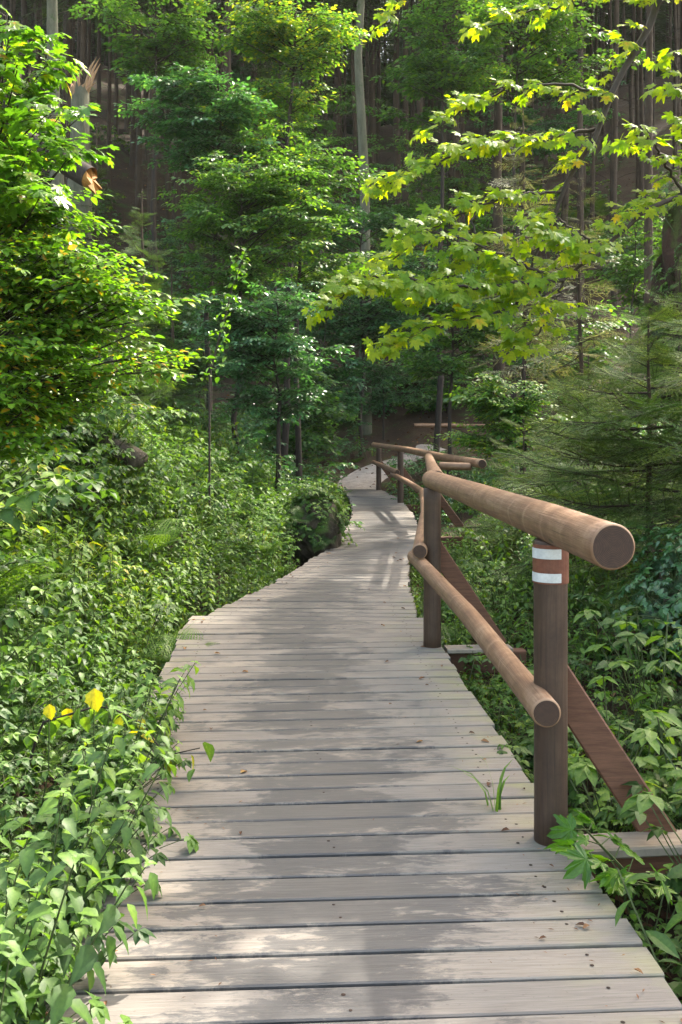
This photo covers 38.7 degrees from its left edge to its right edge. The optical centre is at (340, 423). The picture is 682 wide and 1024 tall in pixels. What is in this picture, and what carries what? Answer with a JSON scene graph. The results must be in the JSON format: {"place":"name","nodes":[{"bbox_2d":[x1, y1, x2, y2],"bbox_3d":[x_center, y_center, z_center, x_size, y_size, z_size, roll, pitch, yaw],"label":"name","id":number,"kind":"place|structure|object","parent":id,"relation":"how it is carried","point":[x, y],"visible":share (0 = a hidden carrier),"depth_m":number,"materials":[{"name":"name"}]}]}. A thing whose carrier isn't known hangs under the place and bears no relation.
{"place":"outdoors","nodes":[
{"label":"outdoors","id":0,"kind":"place"},
{"bbox_2d":[0,31,681,1000],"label":"ground","id":1,"kind":"structure","parent":0,"point":[400,429],"depth_m":37.74,"materials":[{"name":"soil"}]},
{"bbox_2d":[2,123,101,195],"bbox_3d":[-4.137,-3.709,12.854,2.102,1.484,0.290,0,0,16],"label":"cut log","id":2,"kind":"object","parent":1,"relation":"on","point":[85,175],"visible":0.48,"depth_m":12.54,"materials":[{"name":"brown wood"}]},
{"bbox_2d":[47,0,65,320],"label":"beech tree","id":3,"kind":"object","parent":1,"relation":"on","point":[52,16],"visible":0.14,"depth_m":23.85,"materials":[{"name":"grey plant"}]},
{"bbox_2d":[0,5,118,278],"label":"maple tree","id":4,"kind":"object","parent":1,"relation":"on","point":[17,160],"visible":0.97,"depth_m":5.26,"materials":[{"name":"green plant"}]},
{"bbox_2d":[67,57,100,355],"bbox_3d":[-4.102,-3.404,15.505,0.530,4.934,0.409,0,0,0],"label":"broken stump","id":5,"kind":"object","parent":1,"relation":"on","point":[79,95],"visible":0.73,"depth_m":15.37,"materials":[{"name":"wood"}]},
{"bbox_2d":[58,0,110,216],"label":"spruce tree","id":6,"kind":"object","parent":1,"relation":"on","point":[68,31],"visible":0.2,"depth_m":34.37,"materials":[{"name":"brown plant"}]},
{"bbox_2d":[20,0,152,251],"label":"spruce tree","id":7,"kind":"object","parent":1,"relation":"on","point":[82,49],"visible":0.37,"depth_m":32.17,"materials":[{"name":"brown plant"}]},
{"bbox_2d":[82,688,103,826],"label":"flower","id":8,"kind":"object","parent":1,"relation":"on","point":[94,697],"visible":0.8,"depth_m":3.69,"materials":[{"name":"yellow plant"}]},
{"bbox_2d":[77,22,128,204],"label":"spruce tree","id":9,"kind":"object","parent":1,"relation":"on","point":[109,167],"visible":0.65,"depth_m":43.27,"materials":[{"name":"brown plant"}]},
{"bbox_2d":[61,417,147,470],"bbox_3d":[-2.235,0.163,8.670,1.217,0.491,0.234,0,0,31],"label":"fallen log","id":10,"kind":"object","parent":1,"relation":"on","point":[139,455],"visible":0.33,"depth_m":8.41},
{"bbox_2d":[0,187,218,472],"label":"hazel tree","id":11,"kind":"object","parent":1,"relation":"on","point":[29,401],"visible":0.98,"depth_m":4.95,"materials":[{"name":"green plant"}]},
{"bbox_2d":[61,120,163,367],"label":"young spruce","id":12,"kind":"object","parent":1,"relation":"on","point":[96,212],"visible":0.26,"depth_m":14.48,"materials":[{"name":"green plant"}]},
{"bbox_2d":[100,2,125,142],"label":"spruce tree","id":13,"kind":"object","parent":1,"relation":"on","point":[116,113],"visible":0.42,"depth_m":54.13,"materials":[{"name":"brown plant"}]},
{"bbox_2d":[19,706,214,796],"bbox_3d":[-0.901,1.331,3.799,0.830,0.430,0.215,0,0,20],"label":"bramble","id":14,"kind":"object","parent":1,"relation":"on","point":[65,718],"visible":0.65,"depth_m":3.83,"materials":[{"name":"green plant"}]},
{"bbox_2d":[75,264,179,439],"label":"young spruce","id":15,"kind":"object","parent":1,"relation":"on","point":[145,392],"visible":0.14,"depth_m":11.29,"materials":[{"name":"green plant"}]},
{"bbox_2d":[122,10,148,167],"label":"spruce tree","id":16,"kind":"object","parent":1,"relation":"on","point":[132,145],"visible":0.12,"depth_m":49.33,"materials":[{"name":"brown plant"}]},
{"bbox_2d":[87,518,186,556],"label":"fern","id":17,"kind":"object","parent":1,"relation":"on","point":[159,534],"visible":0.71,"depth_m":7.67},
{"bbox_2d":[118,4,162,244],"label":"spruce tree","id":18,"kind":"object","parent":1,"relation":"on","point":[139,160],"visible":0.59,"depth_m":39.64,"materials":[{"name":"brown plant"}]},
{"bbox_2d":[82,188,212,428],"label":"young spruce","id":19,"kind":"object","parent":1,"relation":"on","point":[151,325],"visible":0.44,"depth_m":12.48,"materials":[{"name":"green plant"}]},
{"bbox_2d":[106,217,209,313],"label":"shrub","id":20,"kind":"object","parent":1,"relation":"on","point":[167,231],"visible":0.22,"depth_m":33.84,"materials":[{"name":"green plant"}]},
{"bbox_2d":[67,0,252,349],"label":"broadleaf tree","id":21,"kind":"object","parent":1,"relation":"on","point":[182,54],"visible":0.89,"depth_m":17.90,"materials":[{"name":"green plant"}]},
{"bbox_2d":[108,0,215,281],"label":"spruce tree","id":22,"kind":"object","parent":1,"relation":"on","point":[152,92],"visible":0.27,"depth_m":35.92,"materials":[{"name":"brown plant"}]},
{"bbox_2d":[147,1,179,219],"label":"spruce tree","id":23,"kind":"object","parent":1,"relation":"on","point":[167,189],"visible":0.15,"depth_m":43.73,"materials":[{"name":"brown plant"}]},
{"bbox_2d":[118,0,216,268],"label":"spruce tree","id":24,"kind":"object","parent":1,"relation":"on","point":[149,186],"visible":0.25,"depth_m":37.70,"materials":[{"name":"brown plant"}]},
{"bbox_2d":[159,0,188,239],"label":"spruce tree","id":25,"kind":"object","parent":1,"relation":"on","point":[177,175],"visible":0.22,"depth_m":41.63,"materials":[{"name":"brown plant"}]},
{"bbox_2d":[0,308,353,1023],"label":"undergrowth","id":26,"kind":"object","parent":1,"relation":"on","point":[74,870],"visible":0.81,"depth_m":5.14,"materials":[{"name":"green plant"}]},
{"bbox_2d":[0,553,73,603],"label":"fern","id":27,"kind":"object","parent":26,"relation":"on","point":[14,569],"visible":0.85,"depth_m":4.86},
{"bbox_2d":[139,628,220,663],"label":"fern","id":28,"kind":"object","parent":26,"relation":"on","point":[153,656],"visible":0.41,"depth_m":6.27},
{"bbox_2d":[126,288,236,406],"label":"shrub","id":29,"kind":"object","parent":1,"relation":"on","point":[197,313],"visible":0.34,"depth_m":17.63,"materials":[{"name":"green plant"}]},
{"bbox_2d":[146,264,232,431],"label":"young spruce","id":30,"kind":"object","parent":1,"relation":"on","point":[194,364],"visible":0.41,"depth_m":13.98,"materials":[{"name":"green plant"}]},
{"bbox_2d":[113,55,279,426],"bbox_3d":[-2.289,-2.683,15.549,2.736,6.383,1.740,0,0,0],"label":"broadleaf tree","id":31,"kind":"object","parent":1,"relation":"on","point":[192,131],"visible":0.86,"depth_m":15.33,"materials":[{"name":"green plant"}]},
{"bbox_2d":[178,0,267,291],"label":"spruce tree","id":32,"kind":"object","parent":1,"relation":"on","point":[222,53],"visible":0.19,"depth_m":37.31,"materials":[{"name":"brown plant"}]},
{"bbox_2d":[200,246,250,524],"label":"sapling","id":33,"kind":"object","parent":1,"relation":"on","point":[228,307],"visible":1,"depth_m":9.50,"materials":[{"name":"green plant"}]},
{"bbox_2d":[206,0,279,376],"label":"spruce tree","id":34,"kind":"object","parent":1,"relation":"on","point":[227,69],"visible":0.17,"depth_m":30.83,"materials":[{"name":"brown plant"}]},
{"bbox_2d":[130,147,356,462],"bbox_3d":[-1.535,-1.639,14.483,3.548,4.964,2.014,0,0,-11],"label":"broadleaf tree","id":35,"kind":"object","parent":1,"relation":"on","point":[254,194],"visible":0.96,"depth_m":14.34,"materials":[{"name":"green plant"}]},
{"bbox_2d":[194,55,317,247],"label":"broadleaf tree","id":36,"kind":"object","parent":1,"relation":"on","point":[237,75],"visible":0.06,"depth_m":37.46,"materials":[{"name":"green plant"}]},
{"bbox_2d":[182,278,354,501],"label":"sapling","id":37,"kind":"object","parent":1,"relation":"on","point":[261,346],"visible":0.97,"depth_m":12.93,"materials":[{"name":"green plant"}]},
{"bbox_2d":[175,0,376,488],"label":"broadleaf tree","id":38,"kind":"object","parent":1,"relation":"on","point":[278,31],"visible":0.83,"depth_m":17.47,"materials":[{"name":"green plant"}]},
{"bbox_2d":[231,357,360,474],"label":"sapling","id":39,"kind":"object","parent":1,"relation":"on","point":[333,411],"visible":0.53,"depth_m":20.85,"materials":[{"name":"green plant"}]},
{"bbox_2d":[219,0,373,326],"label":"tree","id":40,"kind":"object","parent":1,"relation":"on","point":[299,12],"visible":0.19,"depth_m":35.35,"materials":[{"name":"green plant"}]},
{"bbox_2d":[209,119,390,483],"bbox_3d":[-0.711,-1.731,15.489,3.044,6.245,1.941,0,0,0],"label":"broadleaf tree","id":41,"kind":"object","parent":1,"relation":"on","point":[312,160],"visible":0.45,"depth_m":15.36,"materials":[{"name":"green plant"}]},
{"bbox_2d":[257,227,347,387],"bbox_3d":[-1.182,-3.510,30.050,3.415,5.579,3.451,0,0,0],"label":"shrub","id":42,"kind":"object","parent":1,"relation":"on","point":[274,306],"visible":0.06,"depth_m":29.73,"materials":[{"name":"green plant"}]},
{"bbox_2d":[277,473,364,562],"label":"bush","id":43,"kind":"object","parent":1,"relation":"on","point":[315,507],"visible":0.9,"depth_m":10.85,"materials":[{"name":"green plant"}]},
{"bbox_2d":[256,46,385,358],"bbox_3d":[-0.553,-7.130,33.111,4.845,10.204,3.397,0,0,-31],"label":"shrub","id":44,"kind":"object","parent":1,"relation":"on","point":[323,123],"visible":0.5,"depth_m":33.14,"materials":[{"name":"green plant"}]},
{"bbox_2d":[266,306,379,460],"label":"sapling","id":45,"kind":"object","parent":1,"relation":"on","point":[353,364],"visible":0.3,"depth_m":23.93,"materials":[{"name":"green plant"}]},
{"bbox_2d":[1,0,673,134],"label":"distant wood","id":46,"kind":"object","parent":1,"relation":"on","point":[660,27],"visible":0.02,"depth_m":79.35,"materials":[{"name":"plant"}]},
{"bbox_2d":[0,107,681,408],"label":"undergrowth","id":47,"kind":"object","parent":1,"relation":"on","point":[600,206],"visible":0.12,"depth_m":41.54,"materials":[{"name":"green plant"}]},
{"bbox_2d":[315,0,369,234],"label":"spruce tree","id":48,"kind":"object","parent":1,"relation":"on","point":[336,75],"visible":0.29,"depth_m":47.16,"materials":[{"name":"brown plant"}]},
{"bbox_2d":[304,0,398,268],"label":"spruce tree","id":49,"kind":"object","parent":1,"relation":"on","point":[353,22],"visible":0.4,"depth_m":40.40,"materials":[{"name":"green plant"}]},
{"bbox_2d":[37,489,681,1023],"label":"boardwalk","id":50,"kind":"structure","parent":1,"relation":"on","point":[319,893],"depth_m":3.17,"materials":[{"name":"wood"}]},
{"bbox_2d":[454,756,512,811],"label":"grass tuft","id":51,"kind":"object","parent":50,"relation":"on","point":[498,796],"visible":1,"depth_m":3.53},
{"bbox_2d":[371,442,681,881],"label":"handrail","id":52,"kind":"object","parent":50,"relation":"attached to","point":[554,699],"visible":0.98,"depth_m":3.33,"materials":[{"name":"brown wood"}]},
{"bbox_2d":[333,0,387,146],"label":"spruce tree","id":53,"kind":"object","parent":1,"relation":"on","point":[366,57],"visible":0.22,"depth_m":53.04,"materials":[{"name":"brown plant"}]},
{"bbox_2d":[354,0,371,434],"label":"beech tree","id":54,"kind":"object","parent":1,"relation":"on","point":[362,145],"visible":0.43,"depth_m":27.41,"materials":[{"name":"grey plant"}]},
{"bbox_2d":[344,0,389,211],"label":"spruce tree","id":55,"kind":"object","parent":1,"relation":"on","point":[371,101],"visible":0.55,"depth_m":50.51,"materials":[{"name":"brown plant"}]},
{"bbox_2d":[364,0,392,176],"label":"spruce tree","id":56,"kind":"object","parent":1,"relation":"on","point":[378,124],"visible":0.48,"depth_m":57.73,"materials":[{"name":"brown plant"}]},
{"bbox_2d":[272,192,485,455],"bbox_3d":[0.863,-2.475,24.857,6.273,6.794,3.287,0,0,0],"label":"broadleaf tree","id":57,"kind":"object","parent":1,"relation":"on","point":[369,319],"visible":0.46,"depth_m":24.66,"materials":[{"name":"green plant"}]},
{"bbox_2d":[330,309,435,439],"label":"shrub","id":58,"kind":"object","parent":1,"relation":"on","point":[383,376],"visible":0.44,"depth_m":26.88,"materials":[{"name":"green plant"}]},
{"bbox_2d":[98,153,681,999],"bbox_3d":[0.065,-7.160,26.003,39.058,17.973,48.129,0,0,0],"label":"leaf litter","id":59,"kind":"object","parent":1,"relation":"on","point":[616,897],"visible":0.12,"depth_m":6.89,"materials":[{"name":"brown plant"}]},
{"bbox_2d":[367,0,433,224],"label":"spruce tree","id":60,"kind":"object","parent":1,"relation":"on","point":[397,158],"visible":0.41,"depth_m":43.91,"materials":[{"name":"brown plant"}]},
{"bbox_2d":[346,162,456,361],"bbox_3d":[2.010,-5.482,33.188,3.546,6.942,3.421,0,0,42],"label":"shrub","id":61,"kind":"object","parent":1,"relation":"on","point":[397,209],"visible":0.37,"depth_m":32.79,"materials":[{"name":"green plant"}]},
{"bbox_2d":[378,0,437,267],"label":"spruce tree","id":62,"kind":"object","parent":1,"relation":"on","point":[405,195],"visible":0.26,"depth_m":40.88,"materials":[{"name":"brown plant"}]},
{"bbox_2d":[147,374,676,535],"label":"undergrowth","id":63,"kind":"object","parent":1,"relation":"on","point":[249,437],"visible":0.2,"depth_m":18.73,"materials":[{"name":"green plant"}]},
{"bbox_2d":[384,0,447,308],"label":"spruce tree","id":64,"kind":"object","parent":1,"relation":"on","point":[419,107],"visible":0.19,"depth_m":37.13,"materials":[{"name":"brown plant"}]},
{"bbox_2d":[391,352,471,398],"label":"shrub","id":65,"kind":"object","parent":1,"relation":"on","point":[415,387],"visible":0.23,"depth_m":30.58,"materials":[{"name":"green plant"}]},
{"bbox_2d":[365,0,512,451],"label":"broadleaf tree","id":66,"kind":"object","parent":1,"relation":"on","point":[426,66],"visible":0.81,"depth_m":23.85,"materials":[{"name":"green plant"}]},
{"bbox_2d":[386,122,492,248],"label":"shrub","id":67,"kind":"object","parent":1,"relation":"on","point":[447,180],"visible":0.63,"depth_m":35.58,"materials":[{"name":"green plant"}]},
{"bbox_2d":[392,351,492,414],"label":"shrub","id":68,"kind":"object","parent":1,"relation":"on","point":[429,404],"visible":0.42,"depth_m":28.77,"materials":[{"name":"green plant"}]},
{"bbox_2d":[353,246,538,474],"bbox_3d":[2.102,-1.040,19.542,4.139,4.975,2.859,0,0,0],"label":"broadleaf tree","id":69,"kind":"object","parent":1,"relation":"on","point":[463,339],"visible":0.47,"depth_m":19.32,"materials":[{"name":"green plant"}]},
{"bbox_2d":[438,0,487,261],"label":"spruce tree","id":70,"kind":"object","parent":1,"relation":"on","point":[456,173],"visible":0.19,"depth_m":35.53,"materials":[{"name":"brown plant"}]},
{"bbox_2d":[301,0,681,365],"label":"maple tree","id":71,"kind":"object","parent":1,"relation":"on","point":[506,284],"visible":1,"depth_m":4.21,"materials":[{"name":"plant"}]},
{"bbox_2d":[428,204,556,381],"bbox_3d":[4.595,-3.930,30.130,4.117,6.123,3.293,0,0,0],"label":"shrub","id":72,"kind":"object","parent":1,"relation":"on","point":[505,218],"visible":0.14,"depth_m":29.54,"materials":[{"name":"green plant"}]},
{"bbox_2d":[491,5,504,431],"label":"spruce tree","id":73,"kind":"object","parent":1,"relation":"on","point":[497,218],"visible":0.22,"depth_m":25.92,"materials":[{"name":"brown plant"}]},
{"bbox_2d":[434,360,583,493],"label":"sapling","id":74,"kind":"object","parent":1,"relation":"on","point":[490,402],"visible":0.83,"depth_m":11.87,"materials":[{"name":"green plant"}]},
{"bbox_2d":[453,416,577,572],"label":"young spruce","id":75,"kind":"object","parent":1,"relation":"on","point":[481,529],"visible":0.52,"depth_m":9.70,"materials":[{"name":"green plant"}]},
{"bbox_2d":[467,76,594,493],"bbox_3d":[2.984,-1.975,15.573,2.058,7.158,1.946,0,0,0],"label":"pale spruce","id":76,"kind":"object","parent":1,"relation":"on","point":[524,309],"visible":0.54,"depth_m":15.47,"materials":[{"name":"green plant"}]},
{"bbox_2d":[408,465,681,1003],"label":"undergrowth","id":77,"kind":"object","parent":1,"relation":"on","point":[470,559],"visible":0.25,"depth_m":5.77,"materials":[{"name":"green plant"}]},
{"bbox_2d":[437,0,659,444],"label":"broadleaf tree","id":78,"kind":"object","parent":1,"relation":"on","point":[551,33],"visible":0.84,"depth_m":22.73,"materials":[{"name":"green plant"}]},
{"bbox_2d":[471,40,630,314],"bbox_3d":[7.188,-8.187,33.964,5.437,9.843,4.240,0,0,-17],"label":"broadleaf tree","id":79,"kind":"object","parent":1,"relation":"on","point":[545,151],"visible":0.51,"depth_m":33.81,"materials":[{"name":"green plant"}]},
{"bbox_2d":[537,3,592,266],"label":"spruce tree","id":80,"kind":"object","parent":1,"relation":"on","point":[565,206],"visible":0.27,"depth_m":39.14,"materials":[{"name":"brown plant"}]},
{"bbox_2d":[491,300,639,464],"bbox_3d":[4.340,-0.624,19.131,2.866,3.650,2.619,0,0,0],"label":"shrub","id":81,"kind":"object","parent":1,"relation":"on","point":[602,352],"visible":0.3,"depth_m":18.72,"materials":[{"name":"green plant"}]},
{"bbox_2d":[528,0,608,356],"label":"spruce tree","id":82,"kind":"object","parent":1,"relation":"on","point":[579,123],"visible":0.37,"depth_m":31.77,"materials":[{"name":"brown plant"}]},
{"bbox_2d":[522,172,640,483],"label":"pale spruce","id":83,"kind":"object","parent":1,"relation":"on","point":[580,354],"visible":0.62,"depth_m":14.46,"materials":[{"name":"green plant"}]},
{"bbox_2d":[489,356,676,587],"bbox_3d":[1.996,0.436,8.226,1.689,2.020,1.862,0,0,31],"label":"young spruce","id":84,"kind":"object","parent":1,"relation":"on","point":[583,407],"visible":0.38,"depth_m":8.17,"materials":[{"name":"green plant"}]},
{"bbox_2d":[548,1,621,210],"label":"spruce tree","id":85,"kind":"object","parent":1,"relation":"on","point":[584,103],"visible":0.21,"depth_m":46.08,"materials":[{"name":"brown plant"}]},
{"bbox_2d":[517,655,654,767],"bbox_3d":[1.183,1.476,4.647,0.715,0.564,0.931,0,0,0],"label":"herb clump","id":86,"kind":"object","parent":1,"relation":"on","point":[529,745],"visible":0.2,"depth_m":4.48,"materials":[{"name":"green plant"}]},
{"bbox_2d":[553,0,623,225],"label":"spruce tree","id":87,"kind":"object","parent":1,"relation":"on","point":[592,179],"visible":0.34,"depth_m":43.56,"materials":[{"name":"brown plant"}]},
{"bbox_2d":[507,306,681,627],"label":"young spruce","id":88,"kind":"object","parent":1,"relation":"on","point":[560,472],"visible":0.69,"depth_m":6.53,"materials":[{"name":"green plant"}]},
{"bbox_2d":[529,260,681,560],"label":"young spruce","id":89,"kind":"object","parent":1,"relation":"on","point":[607,423],"visible":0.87,"depth_m":6.32,"materials":[{"name":"green plant"}]},
{"bbox_2d":[568,0,645,327],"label":"spruce tree","id":90,"kind":"object","parent":1,"relation":"on","point":[614,134],"visible":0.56,"depth_m":33.01,"materials":[{"name":"brown plant"}]},
{"bbox_2d":[544,809,677,904],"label":"maple seedling","id":91,"kind":"object","parent":1,"relation":"on","point":[585,863],"visible":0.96,"depth_m":2.92,"materials":[{"name":"green plant"}]},
{"bbox_2d":[584,0,643,239],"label":"spruce tree","id":92,"kind":"object","parent":1,"relation":"on","point":[609,25],"visible":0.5,"depth_m":40.28,"materials":[{"name":"brown plant"}]},
{"bbox_2d":[577,197,663,432],"bbox_3d":[6.793,-2.306,22.026,2.775,5.807,3.236,0,0,0],"label":"shrub","id":93,"kind":"object","parent":1,"relation":"on","point":[622,282],"visible":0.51,"depth_m":22.06,"materials":[{"name":"green plant"}]},
{"bbox_2d":[568,675,681,832],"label":"herb clump","id":94,"kind":"object","parent":1,"relation":"on","point":[582,770],"visible":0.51,"depth_m":3.86,"materials":[{"name":"green plant"}]},
{"bbox_2d":[573,605,681,785],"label":"herb clump","id":95,"kind":"object","parent":1,"relation":"on","point":[648,667],"visible":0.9,"depth_m":4.59,"materials":[{"name":"green plant"}]},
{"bbox_2d":[576,264,681,520],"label":"young spruce","id":96,"kind":"object","parent":1,"relation":"on","point":[654,367],"visible":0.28,"depth_m":8.73,"materials":[{"name":"green plant"}]},
{"bbox_2d":[623,3,635,157],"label":"spruce tree","id":97,"kind":"object","parent":1,"relation":"on","point":[630,97],"visible":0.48,"depth_m":52.72,"materials":[{"name":"brown plant"}]},
{"bbox_2d":[596,0,673,207],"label":"spruce tree","id":98,"kind":"object","parent":1,"relation":"on","point":[636,86],"visible":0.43,"depth_m":44.91,"materials":[{"name":"brown plant"}]},
{"bbox_2d":[599,863,681,995],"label":"herb clump","id":99,"kind":"object","parent":1,"relation":"on","point":[664,942],"visible":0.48,"depth_m":2.68,"materials":[{"name":"green plant"}]},
{"bbox_2d":[610,523,681,676],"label":"shrub","id":100,"kind":"object","parent":1,"relation":"on","point":[665,585],"visible":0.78,"depth_m":5.55,"materials":[{"name":"green plant"}]},
{"bbox_2d":[617,1,677,221],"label":"spruce tree","id":101,"kind":"object","parent":1,"relation":"on","point":[641,122],"visible":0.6,"depth_m":42.65,"materials":[{"name":"brown plant"}]},
{"bbox_2d":[617,169,681,421],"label":"spruce tree","id":102,"kind":"object","parent":1,"relation":"on","point":[664,274],"visible":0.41,"depth_m":9.43,"materials":[{"name":"green plant"}]},
{"bbox_2d":[617,727,681,894],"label":"herb clump","id":103,"kind":"object","parent":1,"relation":"on","point":[635,805],"visible":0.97,"depth_m":3.15,"materials":[{"name":"green plant"}]},
{"bbox_2d":[644,2,657,461],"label":"spruce tree","id":104,"kind":"object","parent":1,"relation":"on","point":[648,226],"visible":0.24,"depth_m":17.00,"materials":[{"name":"brown plant"}]},
{"bbox_2d":[656,0,680,169],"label":"spruce tree","id":105,"kind":"object","parent":1,"relation":"on","point":[674,143],"visible":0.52,"depth_m":49.90,"materials":[{"name":"brown plant"}]},
{"bbox_2d":[338,444,446,488],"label":"path","id":106,"kind":"structure","parent":0,"point":[365,479],"depth_m":22.52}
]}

